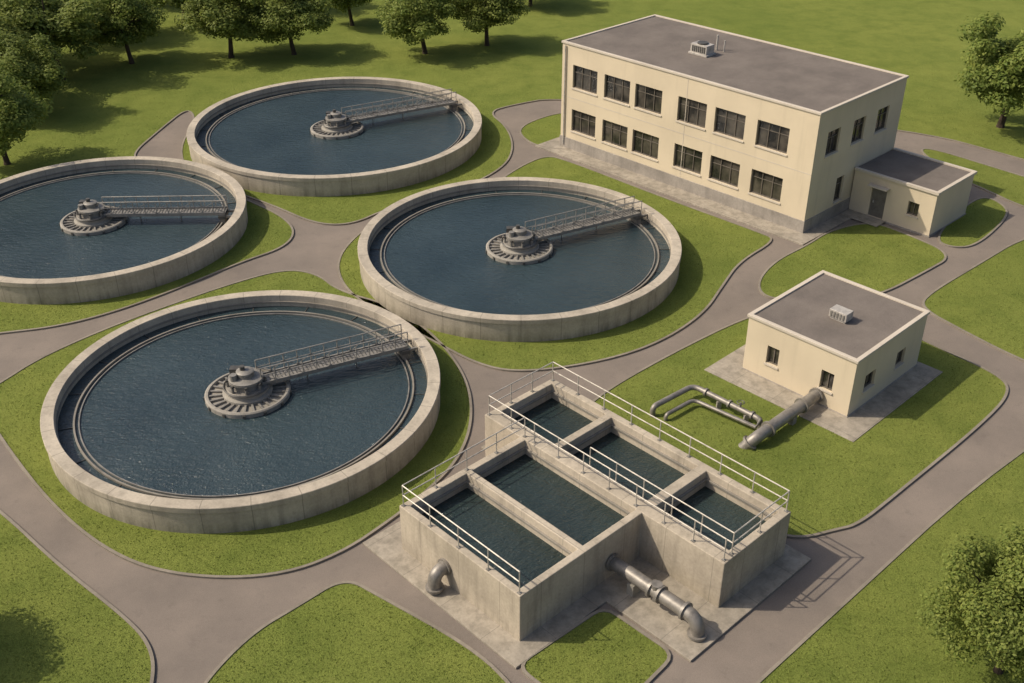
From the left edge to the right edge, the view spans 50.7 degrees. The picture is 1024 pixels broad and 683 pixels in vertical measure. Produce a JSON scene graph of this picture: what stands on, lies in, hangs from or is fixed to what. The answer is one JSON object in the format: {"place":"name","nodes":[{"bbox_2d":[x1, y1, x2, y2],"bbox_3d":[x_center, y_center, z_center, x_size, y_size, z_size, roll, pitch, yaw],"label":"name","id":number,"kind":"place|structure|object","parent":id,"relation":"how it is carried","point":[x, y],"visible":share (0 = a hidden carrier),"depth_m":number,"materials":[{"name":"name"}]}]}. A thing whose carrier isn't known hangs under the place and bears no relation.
{"place":"outdoors","nodes":[
{"label":"outdoors","id":0,"kind":"place"},
{"bbox_2d":[0,514,150,682],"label":"grass lawn","id":1,"kind":"structure","parent":0,"point":[21,582],"depth_m":37.79,"materials":[{"name":"green plant"}]},
{"bbox_2d":[0,271,469,574],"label":"grass lawn","id":2,"kind":"structure","parent":0,"point":[114,525],"depth_m":43.93,"materials":[{"name":"green plant"}]},
{"bbox_2d":[208,584,504,682],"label":"grass lawn","id":3,"kind":"structure","parent":0,"point":[398,648],"depth_m":36.97,"materials":[{"name":"green plant"}]},
{"bbox_2d":[0,101,1023,682],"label":"asphalt road","id":4,"kind":"structure","parent":0,"point":[192,629],"depth_m":43.37,"materials":[{"name":"grey asphalt"}]},
{"bbox_2d":[0,156,247,304],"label":"clarifier tank","id":5,"kind":"object","parent":4,"relation":"on","point":[87,230],"visible":1,"depth_m":64.05,"materials":[{"name":"concrete"}]},
{"bbox_2d":[40,290,440,533],"bbox_3d":[-12.000,2.139,48.992,17.500,2.440,17.500,0,31,0],"label":"clarifier tank","id":6,"kind":"object","parent":4,"relation":"on","point":[240,411],"visible":1,"depth_m":47.90,"materials":[{"name":"concrete"}]},
{"bbox_2d":[187,77,481,196],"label":"clarifier tank","id":7,"kind":"object","parent":4,"relation":"on","point":[330,136],"visible":1,"depth_m":77.24,"materials":[{"name":"concrete"}]},
{"bbox_2d":[0,99,1023,682],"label":"kerb","id":8,"kind":"structure","parent":4,"relation":"on","point":[446,633],"depth_m":48.60,"materials":[{"name":"concrete"}]},
{"bbox_2d":[358,177,681,341],"bbox_3d":[0.430,-5.524,61.595,18.300,2.440,18.300,0,31,0],"label":"clarifier tank","id":9,"kind":"object","parent":4,"relation":"on","point":[519,259],"visible":1,"depth_m":60.60,"materials":[{"name":"concrete"}]},
{"bbox_2d":[363,362,810,668],"bbox_3d":[2.296,6.517,40.890,11.750,3.376,13.800,-26,40,-36],"label":"settling basin","id":10,"kind":"object","parent":4,"relation":"on","point":[543,510],"visible":1,"depth_m":40.10,"materials":[{"name":"concrete"}]},
{"bbox_2d":[425,558,451,594],"bbox_3d":[-2.700,8.513,39.137,0.988,1.188,0.665,-26,40,-36],"label":"outlet pipe","id":11,"kind":"object","parent":10,"relation":"on","point":[440,569],"visible":1,"depth_m":38.95,"materials":[{"name":"metal"}]},
{"bbox_2d":[606,553,706,641],"bbox_3d":[5.115,9.109,38.437,0.702,1.324,4.476,-26,40,-36],"label":"outlet pipe","id":12,"kind":"object","parent":10,"relation":"on","point":[656,591],"visible":1,"depth_m":37.95,"materials":[{"name":"metal"}]},
{"bbox_2d":[535,137,851,245],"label":"paving slab","id":13,"kind":"structure","parent":4,"relation":"on","point":[788,234],"depth_m":69.03,"materials":[{"name":"concrete"}]},
{"bbox_2d":[559,135,849,232],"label":"plinth","id":14,"kind":"structure","parent":13,"relation":"on","point":[778,218],"depth_m":69.13,"materials":[{"name":"concrete"}]},
{"bbox_2d":[561,43,906,220],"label":"walls","id":15,"kind":"structure","parent":14,"relation":"on","point":[804,197],"depth_m":66.77,"materials":[{"name":"beige paint"}]},
{"bbox_2d":[562,45,809,174],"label":"wall joints and downpipe","id":16,"kind":"object","parent":15,"relation":"attached to","point":[645,121],"visible":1,"depth_m":71.10,"materials":[{"name":"metal"}]},
{"bbox_2d":[570,65,887,204],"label":"windows","id":17,"kind":"structure","parent":15,"relation":"attached to","point":[769,136],"depth_m":68.37,"materials":[{"name":"black glass"}]},
{"bbox_2d":[569,16,902,111],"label":"roof","id":18,"kind":"structure","parent":15,"relation":"on","point":[807,80],"depth_m":69.36,"materials":[{"name":"grey concrete"}]},
{"bbox_2d":[688,35,725,57],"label":"rooftop unit","id":19,"kind":"object","parent":18,"relation":"on","point":[705,49],"visible":1,"depth_m":70.68,"materials":[{"name":"metal"}]},
{"bbox_2d":[562,14,908,114],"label":"parapet coping","id":20,"kind":"object","parent":18,"relation":"on","point":[825,111],"visible":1,"depth_m":68.23,"materials":[{"name":"beige concrete"}]},
{"bbox_2d":[849,170,973,235],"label":"annex walls","id":21,"kind":"structure","parent":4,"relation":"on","point":[935,213],"depth_m":65.42,"materials":[{"name":"beige paint"}]},
{"bbox_2d":[867,183,919,218],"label":"annex openings","id":22,"kind":"object","parent":21,"relation":"in","point":[878,200],"visible":1,"depth_m":66.19,"materials":[{"name":"grey metal"}]},
{"bbox_2d":[859,150,969,190],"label":"annex roof","id":23,"kind":"structure","parent":21,"relation":"on","point":[920,171],"depth_m":66.42,"materials":[{"name":"grey concrete"}]},
{"bbox_2d":[855,148,976,195],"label":"annex coping","id":24,"kind":"object","parent":21,"relation":"on","point":[947,187],"visible":1,"depth_m":65.31,"materials":[{"name":"beige concrete"}]},
{"bbox_2d":[0,0,1023,331],"bbox_3d":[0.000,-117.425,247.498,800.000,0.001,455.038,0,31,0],"label":"grass lawn","id":25,"kind":"structure","parent":0,"point":[878,32],"depth_m":93.30,"materials":[{"name":"green plant"}]},
{"bbox_2d":[0,8,35,61],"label":"tree","id":26,"kind":"object","parent":25,"relation":"on","point":[5,24],"visible":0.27,"depth_m":83.34,"materials":[{"name":"green plant"}]},
{"bbox_2d":[0,70,53,164],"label":"tree","id":27,"kind":"object","parent":25,"relation":"on","point":[19,109],"visible":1,"depth_m":71.62,"materials":[{"name":"green plant"}]},
{"bbox_2d":[0,30,69,101],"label":"tree","id":28,"kind":"object","parent":25,"relation":"on","point":[43,78],"visible":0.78,"depth_m":80.36,"materials":[{"name":"green plant"}]},
{"bbox_2d":[0,0,104,80],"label":"tree","id":29,"kind":"object","parent":25,"relation":"on","point":[73,24],"visible":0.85,"depth_m":86.54,"materials":[{"name":"green plant"}]},
{"bbox_2d":[84,0,168,63],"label":"tree","id":30,"kind":"object","parent":25,"relation":"on","point":[118,21],"visible":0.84,"depth_m":91.59,"materials":[{"name":"green plant"}]},
{"bbox_2d":[150,0,194,21],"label":"tree","id":31,"kind":"object","parent":25,"relation":"on","point":[175,3],"visible":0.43,"depth_m":101.76,"materials":[{"name":"green plant"}]},
{"bbox_2d":[174,0,269,57],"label":"tree","id":32,"kind":"object","parent":25,"relation":"on","point":[226,17],"visible":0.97,"depth_m":92.17,"materials":[{"name":"green plant"}]},
{"bbox_2d":[240,0,335,54],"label":"tree","id":33,"kind":"object","parent":25,"relation":"on","point":[281,16],"visible":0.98,"depth_m":92.89,"materials":[{"name":"green plant"}]},
{"bbox_2d":[325,0,374,25],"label":"tree","id":34,"kind":"object","parent":25,"relation":"on","point":[342,5],"visible":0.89,"depth_m":102.21,"materials":[{"name":"green plant"}]},
{"bbox_2d":[373,0,456,53],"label":"tree","id":35,"kind":"object","parent":25,"relation":"on","point":[416,20],"visible":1,"depth_m":93.07,"materials":[{"name":"green plant"}]},
{"bbox_2d":[444,0,529,45],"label":"tree","id":36,"kind":"object","parent":25,"relation":"on","point":[477,15],"visible":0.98,"depth_m":95.48,"materials":[{"name":"green plant"}]},
{"bbox_2d":[0,49,1023,682],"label":"grass","id":37,"kind":"structure","parent":25,"relation":"on","point":[466,431],"depth_m":44.15,"materials":[{"name":"green plant"}]},
{"bbox_2d":[954,11,1023,128],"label":"tree","id":38,"kind":"object","parent":25,"relation":"on","point":[992,82],"visible":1,"depth_m":77.03,"materials":[{"name":"green plant"}]},
{"bbox_2d":[521,114,560,143],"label":"grass lawn","id":39,"kind":"structure","parent":0,"point":[553,125],"depth_m":80.29,"materials":[{"name":"green plant"}]},
{"bbox_2d":[339,157,769,368],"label":"grass lawn","id":40,"kind":"structure","parent":0,"point":[512,361],"depth_m":59.53,"materials":[{"name":"green plant"}]},
{"bbox_2d":[525,612,666,682],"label":"grass lawn","id":41,"kind":"structure","parent":0,"point":[616,670],"depth_m":36.74,"materials":[{"name":"green plant"}]},
{"bbox_2d":[595,319,1005,534],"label":"grass lawn","id":42,"kind":"structure","parent":0,"point":[824,470],"depth_m":47.69,"materials":[{"name":"green plant"}]},
{"bbox_2d":[650,385,762,428],"bbox_3d":[8.876,2.850,48.929,5.011,0.990,2.434,7,32,12],"label":"water pipe","id":43,"kind":"object","parent":42,"relation":"on","point":[748,415],"visible":0.98,"depth_m":48.69,"materials":[{"name":"metal"}]},
{"bbox_2d":[738,387,823,449],"bbox_3d":[12.007,3.499,48.099,5.441,1.185,0.996,-27,40,-36],"label":"water pipe","id":44,"kind":"object","parent":42,"relation":"on","point":[772,426],"visible":0.99,"depth_m":47.50,"materials":[{"name":"metal"}]},
{"bbox_2d":[704,344,942,441],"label":"paving slab","id":45,"kind":"structure","parent":42,"relation":"on","point":[862,420],"depth_m":50.19,"materials":[{"name":"concrete"}]},
{"bbox_2d":[741,364,917,417],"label":"plinth","id":46,"kind":"structure","parent":45,"relation":"on","point":[827,407],"depth_m":50.52,"materials":[{"name":"concrete"}]},
{"bbox_2d":[743,315,927,415],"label":"walls","id":47,"kind":"structure","parent":46,"relation":"on","point":[802,365],"depth_m":49.69,"materials":[{"name":"beige paint"}]},
{"bbox_2d":[763,346,904,394],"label":"windows","id":48,"kind":"structure","parent":47,"relation":"attached to","point":[827,379],"depth_m":49.36,"materials":[{"name":"black glass"}]},
{"bbox_2d":[755,274,922,357],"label":"roof","id":49,"kind":"structure","parent":47,"relation":"on","point":[804,310],"depth_m":50.75,"materials":[{"name":"grey concrete"}]},
{"bbox_2d":[747,270,930,363],"bbox_3d":[15.386,-1.306,50.804,6.440,0.136,5.840,-27,40,-36],"label":"parapet coping","id":50,"kind":"object","parent":49,"relation":"on","point":[885,341],"visible":1,"depth_m":50.13,"materials":[{"name":"beige concrete"}]},
{"bbox_2d":[829,304,853,323],"bbox_3d":[15.296,-1.257,50.243,0.630,0.500,0.900,-27,40,-36],"label":"rooftop unit","id":51,"kind":"object","parent":49,"relation":"on","point":[841,314],"visible":1,"depth_m":50.06,"materials":[{"name":"metal"}]},
{"bbox_2d":[760,224,943,296],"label":"grass lawn","id":52,"kind":"structure","parent":0,"point":[800,264],"depth_m":62.12,"materials":[{"name":"green plant"}]},
{"bbox_2d":[761,453,1023,682],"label":"grass lawn","id":53,"kind":"structure","parent":0,"point":[870,589],"depth_m":38.03,"materials":[{"name":"green plant"}]},
{"bbox_2d":[913,520,1023,682],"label":"tree","id":54,"kind":"object","parent":53,"relation":"on","point":[987,605],"visible":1,"depth_m":34.00,"materials":[{"name":"green plant"}]},
{"bbox_2d":[840,209,965,237],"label":"annex base","id":55,"kind":"object","parent":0,"point":[862,217],"visible":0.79,"depth_m":66.46,"materials":[{"name":"grey concrete"}]},
{"bbox_2d":[940,198,1005,245],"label":"grass lawn","id":56,"kind":"structure","parent":0,"point":[970,217],"depth_m":66.28,"materials":[{"name":"green plant"}]},
{"bbox_2d":[923,149,1023,204],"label":"grass lawn","id":57,"kind":"structure","parent":0,"point":[1014,184],"depth_m":72.47,"materials":[{"name":"green plant"}]},
{"bbox_2d":[925,240,1023,358],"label":"grass lawn","id":58,"kind":"structure","parent":0,"point":[1015,280],"depth_m":57.89,"materials":[{"name":"green plant"}]}
]}

